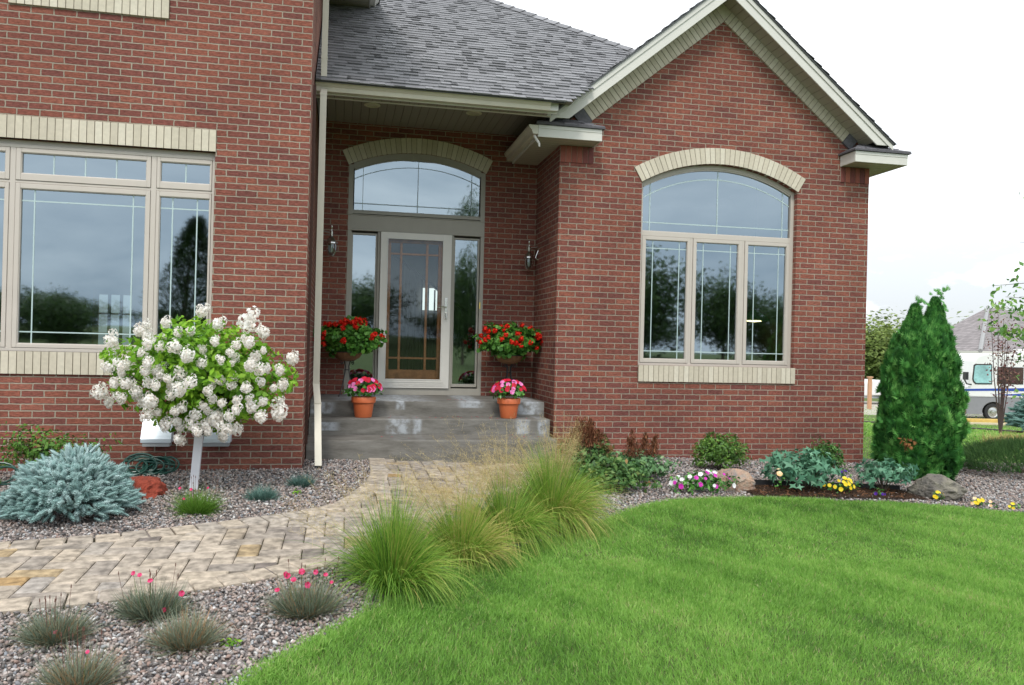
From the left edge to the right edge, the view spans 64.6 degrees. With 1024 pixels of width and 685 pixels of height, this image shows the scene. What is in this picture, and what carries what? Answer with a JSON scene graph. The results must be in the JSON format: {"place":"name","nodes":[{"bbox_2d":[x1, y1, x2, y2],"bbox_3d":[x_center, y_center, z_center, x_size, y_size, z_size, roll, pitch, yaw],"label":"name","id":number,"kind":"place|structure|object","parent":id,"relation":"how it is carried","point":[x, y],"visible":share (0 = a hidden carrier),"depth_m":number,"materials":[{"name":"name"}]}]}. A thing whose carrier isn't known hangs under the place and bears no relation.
{"place":"outdoors","nodes":[
{"label":"outdoors","id":0,"kind":"place"},
{"bbox_2d":[0,458,539,614],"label":"paver path","id":1,"kind":"structure","parent":0,"point":[87,567],"depth_m":5.13,"materials":[{"name":"beige stone"}]},
{"bbox_2d":[246,375,1023,684],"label":"lawn ground","id":2,"kind":"structure","parent":0,"point":[866,450],"depth_m":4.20,"materials":[{"name":"green plant"}]},
{"bbox_2d":[0,0,911,471],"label":"brick house","id":3,"kind":"structure","parent":2,"relation":"on","point":[230,160],"depth_m":10.27,"materials":[{"name":"red brick"}]},
{"bbox_2d":[0,139,214,352],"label":"window","id":4,"kind":"structure","parent":3,"relation":"in","point":[13,180],"depth_m":7.55,"materials":[{"name":"beige paint"}]},
{"bbox_2d":[92,289,142,349],"bbox_3d":[-6.593,-0.111,13.518,0.750,1.540,0.070,1,0,-12],"label":"window","id":5,"kind":"structure","parent":3,"relation":"in","point":[111,307],"depth_m":13.48,"materials":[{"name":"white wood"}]},
{"bbox_2d":[323,225,337,256],"bbox_3d":[-2.333,-1.293,10.298,0.232,0.407,0.160,1,0,-12],"label":"wall lantern","id":6,"kind":"object","parent":3,"relation":"attached to","point":[331,241],"depth_m":10.28,"materials":[{"name":"black metal"}]},
{"bbox_2d":[313,315,387,395],"bbox_3d":[-2.047,0.165,10.193,0.959,1.025,0.720,1,0,-12],"label":"plant stand","id":7,"kind":"object","parent":3,"relation":"on","point":[344,339],"visible":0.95,"depth_m":10.03,"materials":[{"name":"green plant"}]},
{"bbox_2d":[343,376,383,417],"bbox_3d":[-1.734,0.625,9.314,0.490,0.471,0.387,2,0,-40],"label":"flower pot","id":8,"kind":"object","parent":3,"relation":"on","point":[363,406],"visible":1,"depth_m":9.24,"materials":[{"name":"ceramic"}]},
{"bbox_2d":[364,102,379,107],"bbox_3d":[-1.688,-2.861,9.778,0.196,0.013,0.196,1,0,-12],"label":"soffit light","id":9,"kind":"object","parent":3,"relation":"attached to","point":[372,105],"visible":0.99,"depth_m":9.76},
{"bbox_2d":[385,239,442,379],"bbox_3d":[-1.319,-0.425,10.877,0.910,2.000,0.040,1,0,-12],"label":"front door","id":10,"kind":"structure","parent":3,"relation":"in","point":[398,373],"depth_m":10.87,"materials":[{"name":"brown wood"}]},
{"bbox_2d":[377,232,451,387],"bbox_3d":[-1.282,-0.422,10.730,0.938,2.050,0.103,1,0,-12],"label":"storm door","id":11,"kind":"structure","parent":3,"relation":"in","point":[443,382],"depth_m":10.76,"materials":[{"name":"white metal"}]},
{"bbox_2d":[348,153,485,220],"bbox_3d":[-1.255,-2.084,10.825,1.814,0.859,0.074,1,0,-12],"label":"window","id":12,"kind":"structure","parent":3,"relation":"in","point":[390,158],"depth_m":10.80,"materials":[{"name":"beige paint"}]},
{"bbox_2d":[422,288,436,309],"bbox_3d":[-1.689,-0.886,16.590,0.310,0.450,0.050,1,0,-12],"label":"stair window","id":13,"kind":"structure","parent":3,"relation":"in","point":[431,290],"depth_m":16.57,"materials":[{"name":"white glass"}]},
{"bbox_2d":[466,111,481,115],"bbox_3d":[-0.470,-2.831,10.013,0.196,0.013,0.196,1,0,-12],"label":"soffit light","id":14,"kind":"object","parent":3,"relation":"attached to","point":[474,113],"visible":0.98,"depth_m":10.02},
{"bbox_2d":[473,321,542,397],"bbox_3d":[-0.044,0.222,10.617,0.938,1.010,0.747,1,0,-12],"label":"geranium basket","id":15,"kind":"object","parent":3,"relation":"on","point":[506,343],"visible":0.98,"depth_m":10.45,"materials":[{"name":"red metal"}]},
{"bbox_2d":[489,379,526,418],"bbox_3d":[-0.038,0.667,9.681,0.451,0.470,0.412,1,0,21],"label":"flower pot","id":16,"kind":"object","parent":3,"relation":"on","point":[509,405],"visible":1,"depth_m":9.60,"materials":[{"name":"ceramic"}]},
{"bbox_2d":[523,241,538,270],"bbox_3d":[0.264,-1.169,10.925,0.232,0.407,0.160,1,0,-12],"label":"wall lantern","id":17,"kind":"object","parent":3,"relation":"attached to","point":[528,255],"depth_m":10.90,"materials":[{"name":"black metal"}]},
{"bbox_2d":[638,166,793,367],"bbox_3d":[2.640,-0.987,10.493,2.150,2.591,0.076,1,0,-12],"label":"window","id":18,"kind":"structure","parent":3,"relation":"in","point":[691,239],"depth_m":10.49,"materials":[{"name":"beige paint"}]},
{"bbox_2d":[747,181,769,321],"bbox_3d":[3.780,-1.446,12.582,0.480,2.260,0.480,1,0,-12],"label":"pendant lamp","id":19,"kind":"object","parent":3,"relation":"hanging from","point":[757,316],"visible":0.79,"depth_m":12.49,"materials":[{"name":"white glass"}]},
{"bbox_2d":[0,453,1023,684],"bbox_3d":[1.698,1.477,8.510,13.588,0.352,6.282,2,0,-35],"label":"gravel","id":20,"kind":"structure","parent":2,"relation":"on","point":[966,477],"depth_m":5.47,"materials":[{"name":"grey gravel"}]},
{"bbox_2d":[0,462,19,485],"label":"garden hose","id":21,"kind":"object","parent":20,"relation":"on","point":[3,483],"visible":0.71,"depth_m":6.84,"materials":[{"name":"green rubber"}]},
{"bbox_2d":[0,584,107,656],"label":"dianthus tuft","id":22,"kind":"object","parent":20,"relation":"on","point":[49,631],"visible":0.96,"depth_m":3.77,"materials":[{"name":"green plant"}]},
{"bbox_2d":[0,421,123,469],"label":"barberry shrub","id":23,"kind":"object","parent":20,"relation":"on","point":[32,454],"visible":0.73,"depth_m":7.08,"materials":[{"name":"green plant"}]},
{"bbox_2d":[0,442,146,522],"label":"dwarf blue spruce","id":24,"kind":"object","parent":20,"relation":"on","point":[72,479],"visible":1,"depth_m":5.78,"materials":[{"name":"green plant"}]},
{"bbox_2d":[25,626,140,684],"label":"dianthus tuft","id":25,"kind":"object","parent":20,"relation":"on","point":[75,674],"visible":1,"depth_m":3.34,"materials":[{"name":"green plant"}]},
{"bbox_2d":[129,476,167,499],"bbox_3d":[-3.063,1.265,6.664,0.457,0.311,0.417,2,0,-44],"label":"sandstone rock","id":26,"kind":"object","parent":20,"relation":"on","point":[153,487],"visible":0.34,"depth_m":6.59,"materials":[{"name":"stone"}]},
{"bbox_2d":[119,453,179,475],"bbox_3d":[-3.335,1.116,7.452,0.522,0.186,0.229,1,0,-17],"label":"garden hose","id":27,"kind":"object","parent":20,"relation":"on","point":[153,461],"visible":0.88,"depth_m":7.45,"materials":[{"name":"green rubber"}]},
{"bbox_2d":[100,563,203,628],"bbox_3d":[-1.829,1.287,4.146,0.545,0.286,0.501,1,0,-12],"label":"dianthus tuft","id":28,"kind":"object","parent":20,"relation":"on","point":[149,605],"visible":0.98,"depth_m":4.09,"materials":[{"name":"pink plant"}]},
{"bbox_2d":[134,597,241,660],"bbox_3d":[-1.518,1.323,3.792,0.522,0.282,0.515,1,0,-12],"label":"dianthus tuft","id":29,"kind":"object","parent":20,"relation":"on","point":[181,634],"visible":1,"depth_m":3.76,"materials":[{"name":"green plant"}]},
{"bbox_2d":[89,303,298,489],"bbox_3d":[-2.646,0.498,6.911,1.622,1.660,1.317,1,0,-12],"label":"hydrangea tree","id":30,"kind":"object","parent":20,"relation":"on","point":[203,388],"visible":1,"depth_m":6.57,"materials":[{"name":"white plant"}]},
{"bbox_2d":[161,474,232,518],"bbox_3d":[-2.398,1.177,6.160,0.582,0.348,0.589,1,0,-12],"label":"dianthus tuft","id":31,"kind":"object","parent":20,"relation":"on","point":[194,504],"visible":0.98,"depth_m":6.11,"materials":[{"name":"green plant"}]},
{"bbox_2d":[220,637,242,647],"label":"weed","id":32,"kind":"object","parent":20,"relation":"on","point":[231,643],"visible":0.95,"depth_m":3.79,"materials":[{"name":"green plant"}]},
{"bbox_2d":[242,481,284,502],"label":"fescue tuft","id":33,"kind":"object","parent":20,"relation":"on","point":[263,494],"visible":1,"depth_m":6.60,"materials":[{"name":"teal plant"}]},
{"bbox_2d":[284,471,318,486],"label":"fescue tuft","id":34,"kind":"object","parent":20,"relation":"on","point":[299,481],"visible":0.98,"depth_m":7.16,"materials":[{"name":"teal plant"}]},
{"bbox_2d":[251,556,357,630],"bbox_3d":[-1.079,1.292,4.229,0.592,0.348,0.576,1,0,-12],"label":"dianthus tuft","id":35,"kind":"object","parent":20,"relation":"on","point":[300,604],"visible":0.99,"depth_m":4.18,"materials":[{"name":"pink plant"}]},
{"bbox_2d":[269,454,515,620],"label":"ornamental grass","id":36,"kind":"object","parent":20,"relation":"on","point":[391,560],"depth_m":4.59,"materials":[{"name":"green plant"}]},
{"bbox_2d":[341,443,544,578],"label":"ornamental grass","id":37,"kind":"object","parent":20,"relation":"on","point":[476,552],"depth_m":5.18,"materials":[{"name":"green plant"}]},
{"bbox_2d":[370,413,586,565],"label":"ornamental grass","id":38,"kind":"object","parent":20,"relation":"on","point":[537,526],"depth_m":5.74,"materials":[{"name":"green plant"}]},
{"bbox_2d":[443,410,645,551],"bbox_3d":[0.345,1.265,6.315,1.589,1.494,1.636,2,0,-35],"label":"ornamental grass","id":39,"kind":"object","parent":20,"relation":"on","point":[549,487],"depth_m":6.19,"materials":[{"name":"green plant"}]},
{"bbox_2d":[560,428,614,465],"bbox_3d":[0.830,1.173,8.826,0.689,0.491,0.602,1,0,5],"label":"astilbe","id":40,"kind":"object","parent":20,"relation":"on","point":[607,448],"visible":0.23,"depth_m":8.81,"materials":[{"name":"brown plant"}]},
{"bbox_2d":[565,416,613,473],"bbox_3d":[0.809,1.095,8.558,0.528,0.638,0.544,1,0,27],"label":"astilbe","id":41,"kind":"object","parent":20,"relation":"on","point":[588,432],"visible":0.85,"depth_m":8.51,"materials":[{"name":"green plant"}]},
{"bbox_2d":[568,455,661,494],"bbox_3d":[0.961,1.252,7.739,0.941,0.393,0.703,1,0,10],"label":"astilbe","id":42,"kind":"object","parent":20,"relation":"on","point":[627,475],"visible":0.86,"depth_m":7.62,"materials":[{"name":"green plant"}]},
{"bbox_2d":[611,429,681,480],"bbox_3d":[1.354,1.167,8.351,0.749,0.572,0.540,1,0,-12],"label":"astilbe","id":43,"kind":"object","parent":20,"relation":"on","point":[649,459],"visible":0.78,"depth_m":8.26,"materials":[{"name":"green plant"}]},
{"bbox_2d":[669,469,740,495],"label":"impatiens","id":44,"kind":"object","parent":20,"relation":"on","point":[700,483],"visible":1,"depth_m":7.83,"materials":[{"name":"pink plant"}]},
{"bbox_2d":[690,431,751,469],"bbox_3d":[2.412,1.264,9.377,0.582,0.488,0.630,2,0,-45],"label":"evergreen shrub","id":45,"kind":"object","parent":20,"relation":"on","point":[722,451],"visible":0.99,"depth_m":9.27,"materials":[{"name":"green plant"}]},
{"bbox_2d":[712,468,755,492],"bbox_3d":[2.248,1.436,8.202,0.426,0.342,0.391,1,0,11],"label":"boulder","id":46,"kind":"object","parent":20,"relation":"on","point":[747,481],"visible":0.52,"depth_m":8.07,"materials":[{"name":"beige stone"}]},
{"bbox_2d":[755,446,843,490],"bbox_3d":[2.954,1.304,8.354,0.820,0.503,0.776,1,0,36],"label":"peony plant","id":47,"kind":"object","parent":20,"relation":"on","point":[808,468],"visible":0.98,"depth_m":8.19,"materials":[{"name":"green plant"}]},
{"bbox_2d":[754,479,899,488],"bbox_3d":[3.205,1.515,8.528,1.856,0.151,0.066,1,0,-8],"label":"garden edging","id":48,"kind":"object","parent":20,"relation":"on","point":[766,482],"visible":0.36,"depth_m":8.52,"materials":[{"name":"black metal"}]},
{"bbox_2d":[807,434,851,472],"bbox_3d":[3.698,1.337,9.654,0.538,0.488,0.453,1,0,-12],"label":"evergreen shrub","id":49,"kind":"object","parent":20,"relation":"on","point":[833,453],"visible":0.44,"depth_m":9.58,"materials":[{"name":"green plant"}]},
{"bbox_2d":[745,484,926,498],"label":"mulch","id":50,"kind":"object","parent":20,"relation":"on","point":[803,493],"visible":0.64,"depth_m":8.20,"materials":[{"name":"brown wood"}]},
{"bbox_2d":[774,468,784,489],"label":"pansies","id":51,"kind":"object","parent":50,"relation":"on","point":[779,473],"visible":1,"depth_m":8.07,"materials":[{"name":"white plant"}]},
{"bbox_2d":[822,476,859,493],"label":"pansies","id":52,"kind":"object","parent":50,"relation":"on","point":[846,484],"visible":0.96,"depth_m":8.23,"materials":[{"name":"yellow plant"}]},
{"bbox_2d":[873,488,885,496],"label":"pansies","id":53,"kind":"object","parent":50,"relation":"on","point":[880,493],"visible":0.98,"depth_m":8.19,"materials":[{"name":"purple plant"}]},
{"bbox_2d":[853,457,919,489],"bbox_3d":[3.969,1.404,8.542,0.646,0.408,0.597,1,0,-24],"label":"peony plant","id":54,"kind":"object","parent":20,"relation":"on","point":[879,470],"visible":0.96,"depth_m":8.46,"materials":[{"name":"green plant"}]},
{"bbox_2d":[868,285,972,482],"bbox_3d":[4.812,0.513,9.503,1.097,2.403,1.068,1,0,-12],"label":"arborvitae","id":55,"kind":"object","parent":20,"relation":"on","point":[923,402],"visible":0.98,"depth_m":9.22,"materials":[{"name":"green plant"}]},
{"bbox_2d":[907,474,967,501],"bbox_3d":[4.464,1.543,8.432,0.539,0.349,0.498,2,0,-34],"label":"boulder","id":56,"kind":"object","parent":20,"relation":"on","point":[927,485],"visible":0.72,"depth_m":8.28,"materials":[{"name":"grey stone"}]},
{"bbox_2d":[932,491,944,500],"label":"pansies","id":57,"kind":"object","parent":20,"relation":"on","point":[936,496],"visible":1,"depth_m":8.15,"materials":[{"name":"yellow plant"}]},
{"bbox_2d":[971,497,985,506],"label":"pansies","id":58,"kind":"object","parent":20,"relation":"on","point":[977,501],"visible":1,"depth_m":8.05,"materials":[{"name":"yellow plant"}]},
{"bbox_2d":[984,500,997,507],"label":"pansies","id":59,"kind":"object","parent":20,"relation":"on","point":[991,505],"visible":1,"depth_m":8.05,"materials":[{"name":"white plant"}]},
{"bbox_2d":[962,435,1023,474],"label":"juniper hedge","id":60,"kind":"object","parent":20,"relation":"on","point":[992,450],"visible":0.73,"depth_m":10.14,"materials":[{"name":"green plant"}]},
{"bbox_2d":[977,192,1023,399],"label":"young birch","id":61,"kind":"object","parent":20,"relation":"on","point":[1003,331],"visible":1,"depth_m":9.44,"materials":[{"name":"green plant"}]},
{"bbox_2d":[1008,502,1022,509],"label":"pansies","id":62,"kind":"object","parent":20,"relation":"on","point":[1013,506],"visible":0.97,"depth_m":8.03,"materials":[{"name":"yellow plant"}]},
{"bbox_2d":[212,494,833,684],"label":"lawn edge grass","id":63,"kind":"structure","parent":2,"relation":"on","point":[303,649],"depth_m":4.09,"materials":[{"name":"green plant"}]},
{"bbox_2d":[865,306,900,379],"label":"deciduous tree","id":64,"kind":"object","parent":2,"relation":"on","point":[874,344],"visible":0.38,"depth_m":72.52,"materials":[{"name":"green plant"}]},
{"bbox_2d":[865,319,900,379],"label":"deciduous tree","id":65,"kind":"object","parent":2,"relation":"on","point":[874,378],"visible":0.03,"depth_m":76.72,"materials":[{"name":"green plant"}]},
{"bbox_2d":[866,309,906,371],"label":"deciduous tree","id":66,"kind":"object","parent":2,"relation":"on","point":[898,319],"visible":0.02,"depth_m":84.79,"materials":[{"name":"green plant"}]},
{"bbox_2d":[864,421,1023,432],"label":"lawn kerb","id":67,"kind":"structure","parent":2,"relation":"on","point":[976,428],"depth_m":25.97,"materials":[{"name":"grey concrete"}]},
{"bbox_2d":[950,305,1023,353],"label":"neighbour house","id":68,"kind":"structure","parent":2,"relation":"on","point":[970,335],"depth_m":55.62,"materials":[{"name":"white"}]},
{"bbox_2d":[976,299,1023,432],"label":"plum shrub","id":69,"kind":"object","parent":2,"relation":"on","point":[1000,407],"visible":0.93,"depth_m":20.80,"materials":[{"name":"brown plant"}]},
{"bbox_2d":[996,395,1023,430],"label":"blue spruce","id":70,"kind":"object","parent":2,"relation":"on","point":[1016,419],"visible":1,"depth_m":23.27,"materials":[{"name":"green plant"}]},
{"bbox_2d":[497,0,1023,335],"label":"sky","id":71,"kind":"structure","parent":0,"point":[944,79],"materials":[{"name":"white"}]},
{"bbox_2d":[864,401,1010,422],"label":"driveway","id":72,"kind":"structure","parent":0,"point":[870,412],"depth_m":42.79,"materials":[{"name":"concrete"}]},
{"bbox_2d":[867,376,872,408],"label":"wooden post","id":73,"kind":"object","parent":72,"relation":"on","point":[869,395],"visible":0.89,"depth_m":45.00,"materials":[{"name":"brown wood"}]},
{"bbox_2d":[864,379,880,397],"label":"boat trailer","id":74,"kind":"object","parent":72,"relation":"on","point":[874,388],"visible":0.06,"depth_m":49.14,"materials":[{"name":"white metal"}]},
{"bbox_2d":[965,418,1004,424],"bbox_3d":[20.940,3.557,36.237,2.800,0.260,0.720,1,0,0],"label":"kerb","id":75,"kind":"object","parent":72,"relation":"on","point":[977,421],"visible":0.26,"depth_m":36.18,"materials":[{"name":"yellow paint"}]},
{"bbox_2d":[958,349,1023,418],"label":"motorhome","id":76,"kind":"object","parent":72,"relation":"on","point":[976,379],"visible":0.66,"depth_m":38.99,"materials":[{"name":"metal"}]},
{"bbox_2d":[972,364,991,383],"bbox_3d":[22.630,1.523,38.993,0.960,0.980,0.050,1,0,0],"label":"cab window","id":77,"kind":"structure","parent":76,"relation":"in","point":[979,376],"depth_m":38.97,"materials":[{"name":"glass"}]},
{"bbox_2d":[997,367,1023,383],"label":"side window","id":78,"kind":"structure","parent":76,"relation":"in","point":[1017,369],"depth_m":38.97,"materials":[{"name":"glass"}]},
{"bbox_2d":[968,431,1023,449],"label":"tawny grass","id":79,"kind":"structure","parent":0,"point":[998,436],"depth_m":14.07,"materials":[{"name":"plant"}]}
]}

